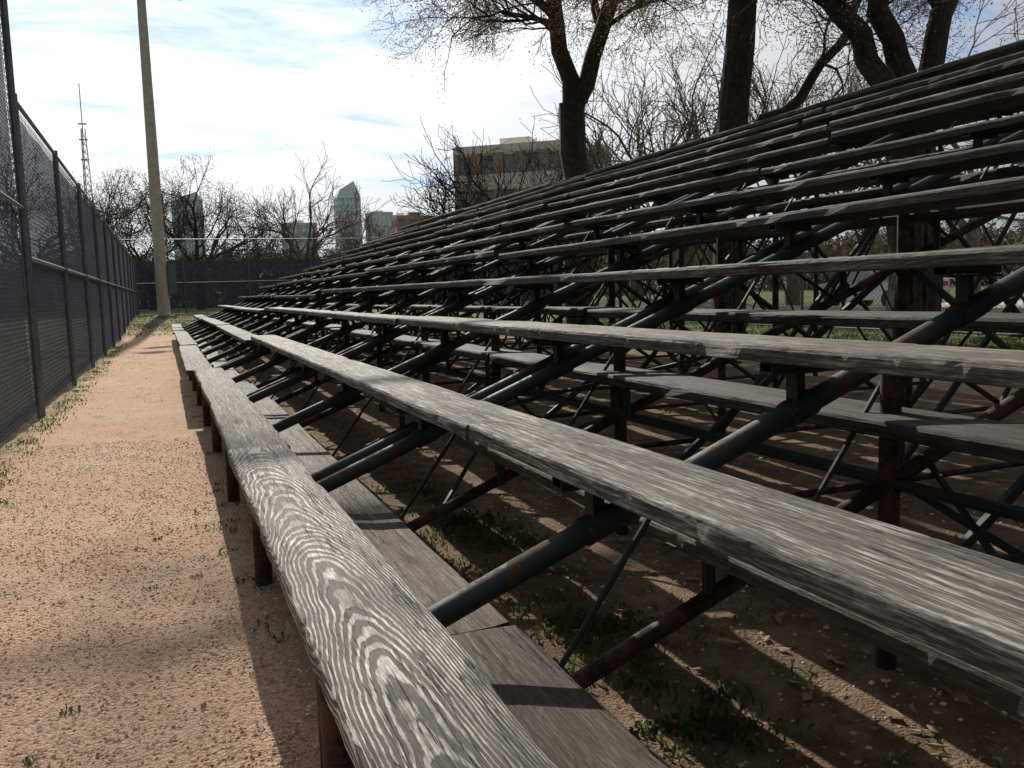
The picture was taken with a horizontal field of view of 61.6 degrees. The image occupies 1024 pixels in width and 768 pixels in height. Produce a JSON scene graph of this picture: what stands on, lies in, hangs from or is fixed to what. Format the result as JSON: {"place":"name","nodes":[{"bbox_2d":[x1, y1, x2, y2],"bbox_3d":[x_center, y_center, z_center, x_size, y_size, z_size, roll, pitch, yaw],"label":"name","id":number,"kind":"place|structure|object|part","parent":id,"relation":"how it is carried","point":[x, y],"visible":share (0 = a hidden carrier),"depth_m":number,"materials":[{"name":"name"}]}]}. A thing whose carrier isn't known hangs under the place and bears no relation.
{"place":"outdoors","nodes":[
{"label":"outdoors","id":0,"kind":"place"},
{"bbox_2d":[453,149,549,247],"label":"walls","id":1,"kind":"structure","parent":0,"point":[496,156],"depth_m":102.27,"materials":[{"name":"brick"}]},
{"bbox_2d":[453,140,563,191],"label":"office building","id":2,"kind":"structure","parent":1,"relation":"on","point":[515,147],"depth_m":101.93,"materials":[{"name":"beige paint"}]},
{"bbox_2d":[459,136,558,158],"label":"roof","id":3,"kind":"structure","parent":2,"relation":"on","point":[517,139],"depth_m":104.78,"materials":[{"name":"beige paint"}]},
{"bbox_2d":[459,152,563,244],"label":"glazing","id":4,"kind":"structure","parent":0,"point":[511,165],"depth_m":102.43,"materials":[{"name":"black glass"}]},
{"bbox_2d":[0,278,1023,767],"bbox_3d":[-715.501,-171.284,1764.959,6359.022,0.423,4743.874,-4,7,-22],"label":"ground","id":5,"kind":"structure","parent":0,"point":[104,416],"depth_m":2.96,"materials":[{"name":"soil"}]},
{"bbox_2d":[0,0,43,443],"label":"backstop fence","id":6,"kind":"object","parent":5,"relation":"on","point":[18,397],"visible":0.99,"depth_m":7.41,"materials":[{"name":"metal"}]},
{"bbox_2d":[8,93,138,415],"bbox_3d":[-11.001,-2.674,23.989,0.096,3.020,35.064,-4,7,-22],"label":"chain link fence","id":7,"kind":"object","parent":5,"relation":"on","point":[84,279],"visible":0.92,"depth_m":10.93,"materials":[{"name":"metal"}]},
{"bbox_2d":[10,143,147,260],"bbox_3d":[-26.591,-9.213,46.657,12.878,11.456,9.686,-1,6,10],"label":"bare tree","id":8,"kind":"object","parent":5,"relation":"on","point":[109,214],"visible":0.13,"depth_m":47.50,"materials":[{"name":"brown plant"}]},
{"bbox_2d":[78,83,93,201],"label":"radio tower","id":9,"kind":"structure","parent":5,"relation":"on","point":[83,153],"depth_m":439.90,"materials":[{"name":"metal"}]},
{"bbox_2d":[66,161,175,258],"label":"bare tree","id":10,"kind":"object","parent":5,"relation":"on","point":[124,229],"visible":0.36,"depth_m":53.78,"materials":[{"name":"brown plant"}]},
{"bbox_2d":[137,0,179,316],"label":"light pole","id":11,"kind":"object","parent":5,"relation":"on","point":[162,274],"visible":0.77,"depth_m":34.40,"materials":[{"name":"concrete"}]},
{"bbox_2d":[97,168,231,260],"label":"bare tree","id":12,"kind":"object","parent":5,"relation":"on","point":[147,221],"visible":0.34,"depth_m":59.71,"materials":[{"name":"brown plant"}]},
{"bbox_2d":[171,192,205,257],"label":"glass office tower","id":13,"kind":"structure","parent":5,"relation":"on","point":[195,209],"depth_m":568.95,"materials":[{"name":"grey glass"}]},
{"bbox_2d":[113,148,307,259],"bbox_3d":[-19.734,-10.520,58.145,12.607,11.147,10.465,-6,8,-36],"label":"bare tree","id":14,"kind":"object","parent":5,"relation":"on","point":[220,206],"visible":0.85,"depth_m":57.87,"materials":[{"name":"brown plant"}]},
{"bbox_2d":[189,212,305,259],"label":"bare tree","id":15,"kind":"object","parent":5,"relation":"on","point":[258,231],"visible":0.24,"depth_m":66.07,"materials":[{"name":"brown plant"}]},
{"bbox_2d":[19,237,562,318],"bbox_3d":[-12.906,-5.278,42.163,36.064,3.750,0.098,-4,7,-22],"label":"chain link fence","id":16,"kind":"object","parent":5,"relation":"on","point":[206,286],"visible":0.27,"depth_m":41.73,"materials":[{"name":"metal"}]},
{"bbox_2d":[282,225,315,253],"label":"glazing","id":17,"kind":"structure","parent":5,"relation":"on","point":[306,235],"depth_m":397.61,"materials":[{"name":"grey glass"}]},
{"bbox_2d":[281,222,318,255],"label":"walls","id":18,"kind":"structure","parent":17,"relation":"on","point":[302,236],"depth_m":397.75,"materials":[{"name":"grey concrete"}]},
{"bbox_2d":[209,141,392,258],"bbox_3d":[-14.617,-11.431,62.959,12.729,11.608,11.646,2,7,30],"label":"bare tree","id":19,"kind":"object","parent":5,"relation":"on","point":[317,234],"visible":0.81,"depth_m":62.07,"materials":[{"name":"brown plant"}]},
{"bbox_2d":[333,181,362,254],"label":"glass office tower","id":20,"kind":"structure","parent":5,"relation":"on","point":[347,196],"depth_m":582.95,"materials":[{"name":"grey glass"}]},
{"bbox_2d":[302,199,405,258],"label":"bare tree","id":21,"kind":"object","parent":5,"relation":"on","point":[368,232],"visible":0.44,"depth_m":68.74,"materials":[{"name":"brown plant"}]},
{"bbox_2d":[365,210,392,242],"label":"office tower","id":22,"kind":"structure","parent":5,"relation":"on","point":[381,218],"depth_m":588.12,"materials":[{"name":"grey glass"}]},
{"bbox_2d":[399,220,422,251],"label":"glazing","id":23,"kind":"structure","parent":5,"relation":"on","point":[403,223],"depth_m":244.38,"materials":[{"name":"grey glass"}]},
{"bbox_2d":[392,216,434,232],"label":"walls","id":24,"kind":"structure","parent":5,"relation":"on","point":[406,218],"depth_m":244.64,"materials":[{"name":"brick"}]},
{"bbox_2d":[399,212,425,220],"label":"roof","id":25,"kind":"structure","parent":24,"relation":"on","point":[412,215],"depth_m":247.38,"materials":[{"name":"brick"}]},
{"bbox_2d":[389,139,531,290],"bbox_3d":[-2.258,-8.446,45.701,8.041,8.704,8.204,-2,6,-5],"label":"bare tree","id":26,"kind":"object","parent":5,"relation":"on","point":[442,203],"visible":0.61,"depth_m":44.01,"materials":[{"name":"brown plant"}]},
{"bbox_2d":[0,360,1018,759],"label":"fallen leaves","id":27,"kind":"object","parent":5,"relation":"on","point":[890,712],"visible":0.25,"depth_m":2.71,"materials":[{"name":"brown plant"}]},
{"bbox_2d":[389,112,630,266],"bbox_3d":[0.247,-10.112,48.937,12.158,11.163,14.799,2,7,30],"label":"bare tree","id":28,"kind":"object","parent":5,"relation":"on","point":[456,186],"visible":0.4,"depth_m":47.74,"materials":[{"name":"brown plant"}]},
{"bbox_2d":[0,312,1023,767],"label":"weeds","id":29,"kind":"object","parent":5,"relation":"on","point":[460,522],"visible":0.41,"depth_m":2.67,"materials":[{"name":"green plant"}]},
{"bbox_2d":[354,0,727,324],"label":"bare tree","id":30,"kind":"object","parent":5,"relation":"on","point":[577,90],"visible":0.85,"depth_m":19.26,"materials":[{"name":"brown plant"}]},
{"bbox_2d":[130,215,1023,291],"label":"distant trees","id":31,"kind":"object","parent":5,"relation":"on","point":[993,235],"visible":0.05,"depth_m":80.31,"materials":[{"name":"brown plant"}]},
{"bbox_2d":[133,222,1023,295],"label":"brush thicket","id":32,"kind":"object","parent":5,"relation":"on","point":[808,256],"visible":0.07,"depth_m":63.00,"materials":[{"name":"brown plant"}]},
{"bbox_2d":[171,39,1023,767],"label":"bleachers","id":33,"kind":"object","parent":5,"relation":"on","point":[421,653],"visible":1,"depth_m":2.74,"materials":[{"name":"grey wood"}]},
{"bbox_2d":[527,79,715,300],"bbox_3d":[5.443,-9.267,40.272,11.432,11.069,10.605,2,7,30],"label":"bare tree","id":34,"kind":"object","parent":5,"relation":"on","point":[599,132],"visible":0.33,"depth_m":39.26,"materials":[{"name":"brown plant"}]},
{"bbox_2d":[539,7,835,285],"bbox_3d":[7.316,-10.163,38.817,14.821,13.181,13.403,-4,7,-22],"label":"bare tree","id":35,"kind":"object","parent":5,"relation":"on","point":[689,252],"visible":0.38,"depth_m":36.24,"materials":[{"name":"brown plant"}]},
{"bbox_2d":[428,254,1023,335],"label":"chain link fence","id":36,"kind":"object","parent":5,"relation":"on","point":[802,303],"visible":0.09,"depth_m":18.82,"materials":[{"name":"metal"}]},
{"bbox_2d":[515,0,983,333],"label":"bare tree","id":37,"kind":"object","parent":5,"relation":"on","point":[734,97],"visible":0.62,"depth_m":15.88,"materials":[{"name":"brown plant"}]},
{"bbox_2d":[582,0,1023,344],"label":"bare tree","id":38,"kind":"object","parent":5,"relation":"on","point":[851,24],"visible":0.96,"depth_m":13.04,"materials":[{"name":"brown plant"}]},
{"bbox_2d":[663,14,976,305],"bbox_3d":[11.729,-8.424,32.791,12.697,11.203,10.969,-1,6,6],"label":"bare tree","id":39,"kind":"object","parent":5,"relation":"on","point":[764,107],"visible":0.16,"depth_m":33.74,"materials":[{"name":"brown plant"}]},
{"bbox_2d":[746,296,1023,312],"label":"kerb","id":40,"kind":"structure","parent":5,"relation":"on","point":[995,310],"depth_m":28.53,"materials":[{"name":"concrete"}]},
{"bbox_2d":[793,0,1023,292],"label":"bare tree","id":41,"kind":"object","parent":5,"relation":"on","point":[972,238],"visible":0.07,"depth_m":29.52,"materials":[{"name":"brown plant"}]},
{"bbox_2d":[0,0,1023,283],"label":"sky","id":42,"kind":"structure","parent":0,"point":[258,84],"materials":[{"name":"white"}]},
{"bbox_2d":[942,300,1023,307],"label":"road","id":43,"kind":"structure","parent":0,"point":[1002,304],"depth_m":29.91,"materials":[{"name":"grey asphalt"}]},
{"bbox_2d":[819,270,949,305],"bbox_3d":[12.961,-3.452,30.425,1.780,1.490,4.563,-4,7,-22],"label":"parked car","id":44,"kind":"object","parent":43,"relation":"on","point":[878,292],"visible":0.13,"depth_m":29.69,"materials":[{"name":"paint"}]},
{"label":"windows","id":45,"kind":"part","parent":44,"relation":"part of","materials":[{"name":"grey glass"}]},
{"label":"glazing","id":46,"kind":"object","parent":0,"visible":0},
{"bbox_2d":[586,144,609,225],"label":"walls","id":47,"kind":"structure","parent":46,"relation":"on","point":[599,165],"depth_m":117.20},
{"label":"glazing","id":48,"kind":"object","parent":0,"visible":0},
{"bbox_2d":[388,215,407,234],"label":"walls","id":49,"kind":"structure","parent":48,"relation":"on","point":[389,222],"depth_m":483.40,"materials":[{"name":"grey concrete"}]}
]}

